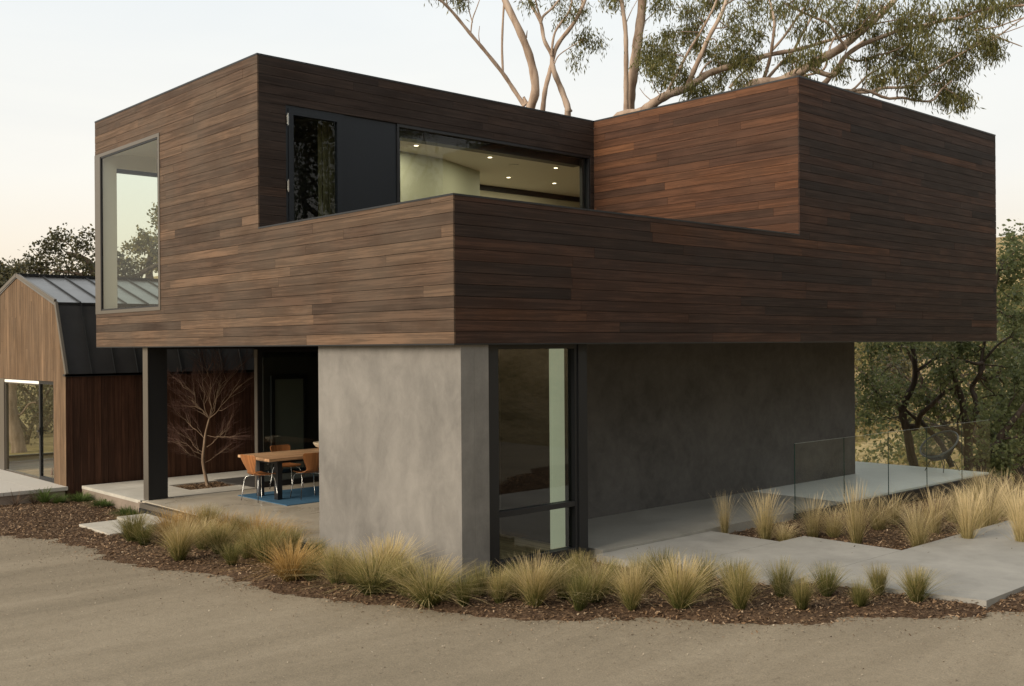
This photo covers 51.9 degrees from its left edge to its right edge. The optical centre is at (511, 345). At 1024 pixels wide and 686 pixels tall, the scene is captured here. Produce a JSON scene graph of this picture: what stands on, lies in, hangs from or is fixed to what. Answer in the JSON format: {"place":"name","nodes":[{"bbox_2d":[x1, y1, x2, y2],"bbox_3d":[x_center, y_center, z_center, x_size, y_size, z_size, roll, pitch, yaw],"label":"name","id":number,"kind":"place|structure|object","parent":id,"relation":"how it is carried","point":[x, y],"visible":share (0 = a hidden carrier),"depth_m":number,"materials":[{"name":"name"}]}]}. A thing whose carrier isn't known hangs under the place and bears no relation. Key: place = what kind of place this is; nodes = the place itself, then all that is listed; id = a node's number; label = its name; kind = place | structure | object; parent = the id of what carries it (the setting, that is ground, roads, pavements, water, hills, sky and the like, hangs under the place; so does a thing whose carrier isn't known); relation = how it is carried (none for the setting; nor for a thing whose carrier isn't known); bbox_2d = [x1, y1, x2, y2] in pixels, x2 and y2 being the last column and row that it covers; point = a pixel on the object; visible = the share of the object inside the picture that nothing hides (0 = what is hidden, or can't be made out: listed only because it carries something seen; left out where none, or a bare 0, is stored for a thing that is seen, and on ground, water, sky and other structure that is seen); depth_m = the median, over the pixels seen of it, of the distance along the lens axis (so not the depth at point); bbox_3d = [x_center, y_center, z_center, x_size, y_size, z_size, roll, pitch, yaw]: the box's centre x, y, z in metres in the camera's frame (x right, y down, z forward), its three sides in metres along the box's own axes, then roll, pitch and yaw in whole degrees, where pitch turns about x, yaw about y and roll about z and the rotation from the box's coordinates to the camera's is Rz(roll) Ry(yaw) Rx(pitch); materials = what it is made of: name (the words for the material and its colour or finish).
{"place":"outdoors","nodes":[
{"label":"outdoors","id":0,"kind":"place"},
{"bbox_2d":[0,536,1023,685],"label":"driveway","id":1,"kind":"structure","parent":0,"point":[256,618],"depth_m":9.83,"materials":[{"name":"gravel"}]},
{"bbox_2d":[4,537,1020,639],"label":"bark crumbs","id":2,"kind":"object","parent":1,"relation":"on","point":[505,619],"visible":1,"depth_m":10.63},
{"bbox_2d":[0,0,1023,277],"label":"sky","id":3,"kind":"structure","parent":0,"point":[66,66],"materials":[{"name":"white"}]},
{"bbox_2d":[9,235,1023,486],"bbox_3d":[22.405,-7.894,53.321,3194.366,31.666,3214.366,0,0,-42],"label":"ground","id":4,"kind":"structure","parent":0,"point":[47,439],"depth_m":55.22,"materials":[{"name":"plant"}]},
{"bbox_2d":[0,256,23,287],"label":"oak tree","id":5,"kind":"object","parent":4,"relation":"on","point":[5,275],"visible":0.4,"depth_m":39.48,"materials":[{"name":"green plant"}]},
{"bbox_2d":[9,379,35,452],"bbox_3d":[-14.513,1.683,30.991,0.957,3.613,0.448,0,0,9],"label":"gum tree","id":6,"kind":"object","parent":4,"relation":"on","point":[17,440],"visible":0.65,"depth_m":30.86,"materials":[{"name":"brown plant"}]},
{"bbox_2d":[0,491,64,504],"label":"deck base","id":7,"kind":"object","parent":4,"relation":"on","point":[4,500],"visible":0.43,"depth_m":19.62,"materials":[{"name":"concrete"}]},
{"bbox_2d":[0,469,67,496],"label":"deck","id":8,"kind":"structure","parent":7,"relation":"on","point":[16,483],"depth_m":20.38,"materials":[{"name":"beige"}]},
{"bbox_2d":[16,380,52,445],"bbox_3d":[-15.677,2.707,34.930,8.426,8.016,8.899,0,0,39],"label":"oak tree","id":9,"kind":"object","parent":4,"relation":"on","point":[34,421],"visible":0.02,"depth_m":32.11,"materials":[{"name":"green plant"}]},
{"bbox_2d":[16,379,52,436],"bbox_3d":[-17.177,2.717,35.930,8.426,8.016,8.899,0,0,39],"label":"oak tree","id":10,"kind":"object","parent":4,"relation":"on","point":[47,424],"visible":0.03,"depth_m":36.42,"materials":[{"name":"green plant"}]},
{"bbox_2d":[7,223,157,277],"bbox_3d":[-13.649,-0.270,34.102,5.242,7.640,2.967,0,0,3],"label":"oak tree","id":11,"kind":"object","parent":4,"relation":"on","point":[38,266],"visible":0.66,"depth_m":33.73,"materials":[{"name":"green plant"}]},
{"bbox_2d":[82,489,137,512],"bbox_3d":[-4.464,2.963,21.958,7.894,0.438,2.720,0,0,-42],"label":"patio base","id":12,"kind":"object","parent":4,"relation":"on","point":[117,503],"visible":0.03,"depth_m":19.13,"materials":[{"name":"concrete"}]},
{"bbox_2d":[82,470,311,502],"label":"patio","id":13,"kind":"structure","parent":12,"relation":"on","point":[132,491],"depth_m":19.98,"materials":[{"name":"concrete"}]},
{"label":"planting square","id":14,"kind":"structure","parent":13,"relation":"on","visible":0},
{"bbox_2d":[167,349,265,485],"bbox_3d":[-5.846,1.281,20.447,1.794,2.957,2.015,0,0,-42],"label":"bare maple","id":15,"kind":"object","parent":14,"relation":"on","point":[202,364],"visible":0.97,"depth_m":20.37,"materials":[{"name":"brown plant"}]},
{"bbox_2d":[0,273,254,498],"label":"barn house","id":16,"kind":"structure","parent":4,"relation":"on","point":[48,332],"depth_m":21.33,"materials":[{"name":"brown wood"}]},
{"bbox_2d":[5,382,39,478],"bbox_3d":[-10.311,1.759,22.185,0.050,1.930,2.170,0,0,-42],"label":"window","id":17,"kind":"structure","parent":16,"relation":"in","point":[6,383],"depth_m":22.96,"materials":[{"name":"brown metal"}]},
{"bbox_2d":[37,380,53,482],"bbox_3d":[-9.303,1.717,21.021,0.130,2.000,0.890,0,0,-42],"label":"glass door","id":18,"kind":"structure","parent":16,"relation":"in","point":[41,443],"depth_m":21.31,"materials":[{"name":"black metal"}]},
{"bbox_2d":[117,202,157,277],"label":"oak tree","id":19,"kind":"object","parent":4,"relation":"on","point":[139,246],"visible":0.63,"depth_m":45.81,"materials":[{"name":"green plant"}]},
{"bbox_2d":[424,0,539,108],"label":"gum tree","id":20,"kind":"object","parent":4,"relation":"on","point":[533,74],"visible":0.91,"depth_m":26.75,"materials":[{"name":"beige plant"}]},
{"bbox_2d":[0,487,1023,625],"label":"mulch bed","id":21,"kind":"object","parent":4,"relation":"on","point":[456,608],"visible":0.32,"depth_m":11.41,"materials":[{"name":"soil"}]},
{"bbox_2d":[79,520,148,535],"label":"stepping slab","id":22,"kind":"structure","parent":21,"relation":"on","point":[98,527],"depth_m":16.70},
{"bbox_2d":[104,510,165,541],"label":"feather grass tuft","id":23,"kind":"object","parent":21,"relation":"on","point":[128,523],"visible":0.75,"depth_m":15.33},
{"bbox_2d":[124,520,163,545],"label":"feather grass tuft","id":24,"kind":"object","parent":21,"relation":"on","point":[145,535],"visible":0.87,"depth_m":15.07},
{"bbox_2d":[121,502,211,538],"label":"feather grass tuft","id":25,"kind":"object","parent":21,"relation":"on","point":[166,519],"visible":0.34,"depth_m":15.55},
{"bbox_2d":[132,513,233,560],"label":"feather grass tuft","id":26,"kind":"object","parent":21,"relation":"on","point":[178,542],"visible":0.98,"depth_m":13.80,"materials":[{"name":"plant"}]},
{"bbox_2d":[156,515,228,549],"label":"feather grass tuft","id":27,"kind":"object","parent":21,"relation":"on","point":[203,546],"visible":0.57,"depth_m":14.54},
{"bbox_2d":[174,502,241,534],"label":"feather grass tuft","id":28,"kind":"object","parent":21,"relation":"on","point":[209,512],"visible":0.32,"depth_m":15.78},
{"bbox_2d":[139,503,309,554],"bbox_3d":[-4.548,2.889,16.085,0.112,0.388,5.340,0,0,-42],"label":"edging","id":29,"kind":"object","parent":21,"relation":"on","point":[145,507],"visible":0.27,"depth_m":17.52,"materials":[{"name":"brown concrete"}]},
{"bbox_2d":[196,520,253,553],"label":"feather grass tuft","id":30,"kind":"object","parent":21,"relation":"on","point":[217,538],"visible":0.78,"depth_m":14.28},
{"bbox_2d":[206,541,251,565],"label":"feather grass tuft","id":31,"kind":"object","parent":21,"relation":"on","point":[229,557],"visible":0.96,"depth_m":13.41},
{"bbox_2d":[203,525,278,558],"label":"feather grass tuft","id":32,"kind":"object","parent":21,"relation":"on","point":[246,554],"visible":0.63,"depth_m":13.84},
{"bbox_2d":[200,508,314,545],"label":"feather grass tuft","id":33,"kind":"object","parent":21,"relation":"on","point":[256,521],"visible":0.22,"depth_m":14.78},
{"bbox_2d":[220,520,319,562],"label":"feather grass tuft","id":34,"kind":"object","parent":21,"relation":"on","point":[264,539],"visible":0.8,"depth_m":13.54,"materials":[{"name":"plant"}]},
{"bbox_2d":[210,534,358,581],"bbox_3d":[-2.585,2.526,12.417,1.964,0.540,1.892,0,0,22],"label":"feather grass tuft","id":35,"kind":"object","parent":21,"relation":"on","point":[285,564],"visible":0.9,"depth_m":12.37,"materials":[{"name":"plant"}]},
{"bbox_2d":[276,524,316,554],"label":"feather grass tuft","id":36,"kind":"object","parent":21,"relation":"on","point":[293,537],"visible":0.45,"depth_m":14.07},
{"bbox_2d":[289,553,329,580],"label":"feather grass tuft","id":37,"kind":"object","parent":21,"relation":"on","point":[308,577],"visible":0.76,"depth_m":12.38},
{"bbox_2d":[284,541,366,584],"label":"feather grass tuft","id":38,"kind":"object","parent":21,"relation":"on","point":[334,553],"visible":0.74,"depth_m":12.15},
{"bbox_2d":[266,537,462,595],"bbox_3d":[-1.561,2.464,11.667,2.422,0.605,2.328,0,0,-36],"label":"feather grass tuft","id":39,"kind":"object","parent":21,"relation":"on","point":[366,582],"visible":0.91,"depth_m":11.59,"materials":[{"name":"plant"}]},
{"bbox_2d":[316,530,432,586],"bbox_3d":[-1.552,2.458,12.037,1.594,0.633,1.694,0,0,-6],"label":"feather grass tuft","id":40,"kind":"object","parent":21,"relation":"on","point":[391,548],"visible":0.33,"depth_m":12.04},
{"bbox_2d":[348,551,470,595],"bbox_3d":[-1.131,2.532,11.610,1.461,0.464,1.432,0,0,-16],"label":"feather grass tuft","id":41,"kind":"object","parent":21,"relation":"on","point":[397,576],"visible":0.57,"depth_m":11.53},
{"bbox_2d":[317,554,508,610],"bbox_3d":[-0.866,2.518,11.240,2.166,0.554,2.172,0,0,19],"label":"feather grass tuft","id":42,"kind":"object","parent":21,"relation":"on","point":[429,593],"visible":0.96,"depth_m":11.17,"materials":[{"name":"plant"}]},
{"bbox_2d":[445,572,490,606],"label":"feather grass tuft","id":43,"kind":"object","parent":21,"relation":"on","point":[463,588],"visible":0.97,"depth_m":11.05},
{"bbox_2d":[451,561,501,597],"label":"feather grass tuft","id":44,"kind":"object","parent":21,"relation":"on","point":[481,593],"visible":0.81,"depth_m":11.42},
{"bbox_2d":[471,566,520,603],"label":"feather grass tuft","id":45,"kind":"object","parent":21,"relation":"on","point":[499,596],"visible":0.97,"depth_m":11.15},
{"bbox_2d":[459,549,591,607],"bbox_3d":[0.170,2.453,11.049,1.526,0.595,1.419,0,0,0],"label":"feather grass tuft","id":46,"kind":"object","parent":21,"relation":"on","point":[535,582],"visible":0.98,"depth_m":10.96,"materials":[{"name":"plant"}]},
{"bbox_2d":[527,560,600,599],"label":"feather grass tuft","id":47,"kind":"object","parent":21,"relation":"on","point":[558,591],"visible":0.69,"depth_m":11.29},
{"bbox_2d":[558,570,604,610],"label":"feather grass tuft","id":48,"kind":"object","parent":21,"relation":"on","point":[580,605],"visible":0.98,"depth_m":10.85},
{"bbox_2d":[557,548,612,586],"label":"feather grass tuft","id":49,"kind":"object","parent":21,"relation":"on","point":[578,562],"visible":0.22,"depth_m":11.79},
{"bbox_2d":[548,553,654,602],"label":"feather grass tuft","id":50,"kind":"object","parent":21,"relation":"on","point":[599,596],"visible":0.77,"depth_m":11.11,"materials":[{"name":"plant"}]},
{"bbox_2d":[580,557,632,593],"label":"feather grass tuft","id":51,"kind":"object","parent":21,"relation":"on","point":[613,571],"visible":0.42,"depth_m":11.51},
{"bbox_2d":[595,560,670,610],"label":"feather grass tuft","id":52,"kind":"object","parent":21,"relation":"on","point":[630,600],"visible":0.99,"depth_m":10.82,"materials":[{"name":"plant"}]},
{"bbox_2d":[596,552,681,588],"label":"feather grass tuft","id":53,"kind":"object","parent":21,"relation":"on","point":[638,561],"visible":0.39,"depth_m":11.72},
{"bbox_2d":[634,545,706,585],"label":"feather grass tuft","id":54,"kind":"object","parent":21,"relation":"on","point":[657,560],"visible":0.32,"depth_m":11.87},
{"bbox_2d":[622,551,759,609],"bbox_3d":[1.842,2.442,10.938,1.524,0.581,1.620,0,0,-24],"label":"feather grass tuft","id":55,"kind":"object","parent":21,"relation":"on","point":[682,589],"visible":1,"depth_m":10.81,"materials":[{"name":"plant"}]},
{"bbox_2d":[666,550,731,593],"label":"feather grass tuft","id":56,"kind":"object","parent":21,"relation":"on","point":[709,577],"visible":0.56,"depth_m":11.52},
{"bbox_2d":[695,493,744,532],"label":"tall grass tuft","id":57,"kind":"object","parent":21,"relation":"on","point":[724,526],"visible":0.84,"depth_m":15.09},
{"bbox_2d":[701,557,766,595],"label":"feather grass tuft","id":58,"kind":"object","parent":21,"relation":"on","point":[734,571],"visible":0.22,"depth_m":11.41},
{"bbox_2d":[703,563,794,609],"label":"feather grass tuft","id":59,"kind":"object","parent":21,"relation":"on","point":[740,591],"visible":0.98,"depth_m":10.76,"materials":[{"name":"plant"}]},
{"bbox_2d":[725,488,814,539],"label":"tall grass tuft","id":60,"kind":"object","parent":21,"relation":"on","point":[766,524],"visible":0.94,"depth_m":14.68,"materials":[{"name":"plant"}]},
{"bbox_2d":[760,521,814,541],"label":"tall grass tuft","id":61,"kind":"object","parent":21,"relation":"on","point":[784,535],"visible":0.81,"depth_m":14.60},
{"bbox_2d":[758,555,819,597],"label":"feather grass tuft","id":62,"kind":"object","parent":21,"relation":"on","point":[779,578],"visible":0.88,"depth_m":11.32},
{"bbox_2d":[753,572,834,609],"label":"feather grass tuft","id":63,"kind":"object","parent":21,"relation":"on","point":[801,596],"visible":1,"depth_m":10.77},
{"bbox_2d":[787,492,851,537],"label":"tall grass tuft","id":64,"kind":"object","parent":21,"relation":"on","point":[812,532],"visible":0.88,"depth_m":15.02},
{"bbox_2d":[799,502,865,537],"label":"tall grass tuft","id":65,"kind":"object","parent":21,"relation":"on","point":[833,531],"visible":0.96,"depth_m":14.98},
{"bbox_2d":[802,560,867,596],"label":"feather grass tuft","id":66,"kind":"object","parent":21,"relation":"on","point":[828,582],"visible":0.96,"depth_m":11.35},
{"bbox_2d":[802,478,900,543],"bbox_3d":[4.657,2.287,14.467,1.593,0.934,1.759,0,0,10],"label":"tall grass tuft","id":67,"kind":"object","parent":21,"relation":"on","point":[856,530],"visible":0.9,"depth_m":14.44,"materials":[{"name":"plant"}]},
{"bbox_2d":[840,562,897,595],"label":"feather grass tuft","id":68,"kind":"object","parent":21,"relation":"on","point":[880,581],"visible":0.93,"depth_m":11.32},
{"bbox_2d":[840,576,898,606],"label":"feather grass tuft","id":69,"kind":"object","parent":21,"relation":"on","point":[859,597],"visible":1,"depth_m":10.91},
{"bbox_2d":[832,494,914,530],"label":"tall grass tuft","id":70,"kind":"object","parent":21,"relation":"on","point":[879,525],"visible":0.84,"depth_m":15.61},
{"bbox_2d":[867,489,926,524],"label":"tall grass tuft","id":71,"kind":"object","parent":21,"relation":"on","point":[893,513],"visible":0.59,"depth_m":16.09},
{"bbox_2d":[857,563,962,602],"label":"feather grass tuft","id":72,"kind":"object","parent":21,"relation":"on","point":[915,590],"visible":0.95,"depth_m":11.07,"materials":[{"name":"plant"}]},
{"bbox_2d":[860,500,964,546],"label":"tall grass tuft","id":73,"kind":"object","parent":21,"relation":"on","point":[915,539],"visible":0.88,"depth_m":14.11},
{"bbox_2d":[902,486,986,533],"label":"tall grass tuft","id":74,"kind":"object","parent":21,"relation":"on","point":[937,524],"visible":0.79,"depth_m":15.27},
{"bbox_2d":[932,473,1023,528],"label":"tall grass tuft","id":75,"kind":"object","parent":21,"relation":"on","point":[989,512],"visible":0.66,"depth_m":15.58,"materials":[{"name":"plant"}]},
{"bbox_2d":[949,467,1010,502],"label":"tall grass tuft","id":76,"kind":"object","parent":21,"relation":"on","point":[976,480],"visible":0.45,"depth_m":19.24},
{"bbox_2d":[972,476,1023,520],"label":"tall grass tuft","id":77,"kind":"object","parent":21,"relation":"on","point":[1015,491],"visible":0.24,"depth_m":16.39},
{"bbox_2d":[94,53,996,582],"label":"modern house","id":78,"kind":"structure","parent":4,"relation":"on","point":[468,329],"depth_m":16.55,"materials":[{"name":"brown wood cladding"},{"name":"concrete plaster"},{"name":"glass"}]},
{"bbox_2d":[94,133,161,313],"bbox_3d":[-6.839,-2.066,18.677,0.052,2.970,2.829,0,0,-42],"label":"window","id":79,"kind":"structure","parent":78,"relation":"in","point":[98,159],"depth_m":19.50,"materials":[{"name":"grey metal"}]},
{"bbox_2d":[238,486,318,505],"bbox_3d":[-3.161,2.666,19.175,3.120,0.011,1.710,0,0,-42],"label":"rug","id":80,"kind":"object","parent":78,"relation":"on","point":[308,496],"visible":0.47,"depth_m":18.51,"materials":[{"name":"fabric"}]},
{"bbox_2d":[240,454,276,502],"bbox_3d":[-4.361,2.268,18.083,0.485,0.803,0.505,0,0,40],"label":"dining chair","id":81,"kind":"object","parent":80,"relation":"on","point":[249,462],"visible":1,"depth_m":17.94,"materials":[{"name":"brown wood"}]},
{"bbox_2d":[238,448,318,499],"bbox_3d":[-3.526,2.296,19.081,2.580,0.732,1.100,0,0,-42],"label":"dining table","id":82,"kind":"object","parent":80,"relation":"on","point":[277,459],"visible":0.44,"depth_m":18.42,"materials":[{"name":"brown wood"}]},
{"bbox_2d":[269,444,303,488],"bbox_3d":[-4.193,2.267,19.502,0.485,0.803,0.505,0,0,-40],"label":"dining chair","id":83,"kind":"object","parent":80,"relation":"on","point":[275,448],"visible":0.59,"depth_m":19.60,"materials":[{"name":"brown wood"}]},
{"bbox_2d":[290,452,318,497],"bbox_3d":[-3.553,2.262,18.380,0.485,0.803,0.505,0,0,-36],"label":"dining chair","id":84,"kind":"object","parent":80,"relation":"on","point":[311,461],"visible":0.88,"depth_m":18.21,"materials":[{"name":"brown wood"}]},
{"bbox_2d":[254,349,318,487],"bbox_3d":[-3.823,1.377,20.664,2.675,2.599,0.110,0,0,-42],"label":"sliding door","id":85,"kind":"structure","parent":78,"relation":"in","point":[258,363],"depth_m":19.78,"materials":[{"name":"black metal"}]},
{"bbox_2d":[270,375,307,472],"bbox_3d":[-4.700,1.659,22.164,0.850,2.050,0.070,0,0,-42],"label":"inner door","id":86,"kind":"structure","parent":78,"relation":"in","point":[272,378],"depth_m":22.07,"materials":[{"name":"black metal"}]},
{"bbox_2d":[275,379,303,468],"bbox_3d":[-4.706,1.659,22.171,0.690,1.890,0.030,0,0,-42],"label":"inner door panel","id":87,"kind":"structure","parent":78,"relation":"in","point":[288,392],"depth_m":22.17,"materials":[{"name":"grey"}]},
{"bbox_2d":[285,105,344,221],"bbox_3d":[-2.967,-1.914,15.863,1.024,3.265,0.147,0,0,-42],"label":"door","id":88,"kind":"structure","parent":78,"relation":"in","point":[291,111],"depth_m":15.85,"materials":[{"name":"black"}]},
{"bbox_2d":[396,123,590,208],"bbox_3d":[-0.308,-1.974,18.533,4.498,3.346,0.410,0,0,-42],"label":"window","id":89,"kind":"structure","parent":78,"relation":"in","point":[408,133],"depth_m":18.52,"materials":[{"name":"black metal"}]},
{"bbox_2d":[488,344,578,576],"bbox_3d":[0.223,1.471,12.942,1.595,2.955,0.170,0,0,-42],"label":"window","id":90,"kind":"structure","parent":78,"relation":"in","point":[572,502],"depth_m":12.96,"materials":[{"name":"black metal"}]},
{"bbox_2d":[513,0,612,115],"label":"gum tree","id":91,"kind":"object","parent":4,"relation":"on","point":[581,40],"visible":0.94,"depth_m":26.39,"materials":[{"name":"green plant"}]},
{"bbox_2d":[594,0,677,109],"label":"gum tree","id":92,"kind":"object","parent":4,"relation":"on","point":[630,81],"visible":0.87,"depth_m":24.79,"materials":[{"name":"beige plant"}]},
{"bbox_2d":[614,0,847,115],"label":"gum tree","id":93,"kind":"object","parent":4,"relation":"on","point":[738,63],"visible":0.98,"depth_m":23.80,"materials":[{"name":"green plant"}]},
{"bbox_2d":[741,0,1023,119],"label":"gum tree","id":94,"kind":"object","parent":4,"relation":"on","point":[989,47],"visible":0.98,"depth_m":22.89,"materials":[{"name":"green plant"}]},
{"bbox_2d":[854,342,975,467],"bbox_3d":[10.191,2.776,26.903,3.415,7.605,4.154,0,0,14],"label":"oak tree","id":95,"kind":"object","parent":4,"relation":"on","point":[938,372],"visible":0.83,"depth_m":26.48,"materials":[{"name":"green plant"}]},
{"bbox_2d":[854,254,1023,486],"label":"hill brush","id":96,"kind":"object","parent":4,"relation":"on","point":[858,438],"visible":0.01,"depth_m":56.74,"materials":[{"name":"green plant"}]},
{"bbox_2d":[855,308,1023,488],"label":"oak tree","id":97,"kind":"object","parent":4,"relation":"on","point":[904,368],"visible":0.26,"depth_m":35.66,"materials":[{"name":"green plant"}]},
{"bbox_2d":[856,290,1023,482],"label":"oak tree","id":98,"kind":"object","parent":4,"relation":"on","point":[918,444],"visible":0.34,"depth_m":33.33,"materials":[{"name":"green plant"}]},
{"bbox_2d":[924,488,974,498],"bbox_3d":[2.269,3.616,20.924,11.250,1.635,9.180,0,0,-42],"label":"porch foundation","id":99,"kind":"object","parent":4,"relation":"on","point":[951,493],"depth_m":20.44,"materials":[{"name":"concrete"}]},
{"bbox_2d":[588,491,841,557],"bbox_3d":[2.726,2.710,16.187,5.855,0.160,1.799,0,0,-42],"label":"porch","id":100,"kind":"object","parent":99,"relation":"on","point":[610,533],"visible":0.57,"depth_m":15.83,"materials":[{"name":"concrete"}]},
{"bbox_2d":[752,461,988,503],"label":"terrace","id":101,"kind":"structure","parent":99,"relation":"on","point":[902,478],"depth_m":19.98,"materials":[{"name":"concrete"}]},
{"bbox_2d":[793,420,991,520],"bbox_3d":[5.201,2.186,20.915,7.102,1.293,5.560,0,0,-42],"label":"glass balustrade","id":102,"kind":"object","parent":101,"relation":"on","point":[919,492],"visible":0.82,"depth_m":18.82,"materials":[{"name":"teal"}]},
{"bbox_2d":[920,430,959,472],"bbox_3d":[8.773,2.179,21.578,0.758,0.825,0.769,0,0,-30],"label":"wire lounge chair","id":103,"kind":"object","parent":101,"relation":"on","point":[939,456],"visible":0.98,"depth_m":21.68,"materials":[{"name":"grey"}]},
{"bbox_2d":[944,219,1023,470],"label":"oak tree","id":104,"kind":"object","parent":4,"relation":"on","point":[982,377],"visible":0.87,"depth_m":25.98,"materials":[{"name":"green plant"}]},
{"bbox_2d":[961,350,1023,483],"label":"oak tree","id":105,"kind":"object","parent":4,"relation":"on","point":[999,454],"visible":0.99,"depth_m":23.00,"materials":[{"name":"green plant"}]},
{"bbox_2d":[596,520,1023,608],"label":"path","id":106,"kind":"structure","parent":0,"point":[986,569],"depth_m":13.13,"materials":[{"name":"concrete"}]},
{"bbox_2d":[931,485,1006,538],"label":"tall grass tuft","id":107,"kind":"object","parent":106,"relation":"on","point":[967,532],"visible":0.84,"depth_m":14.35,"materials":[{"name":"plant"}]},
{"bbox_2d":[979,484,1023,541],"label":"tall grass tuft","id":108,"kind":"object","parent":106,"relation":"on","point":[1018,530],"visible":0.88,"depth_m":14.10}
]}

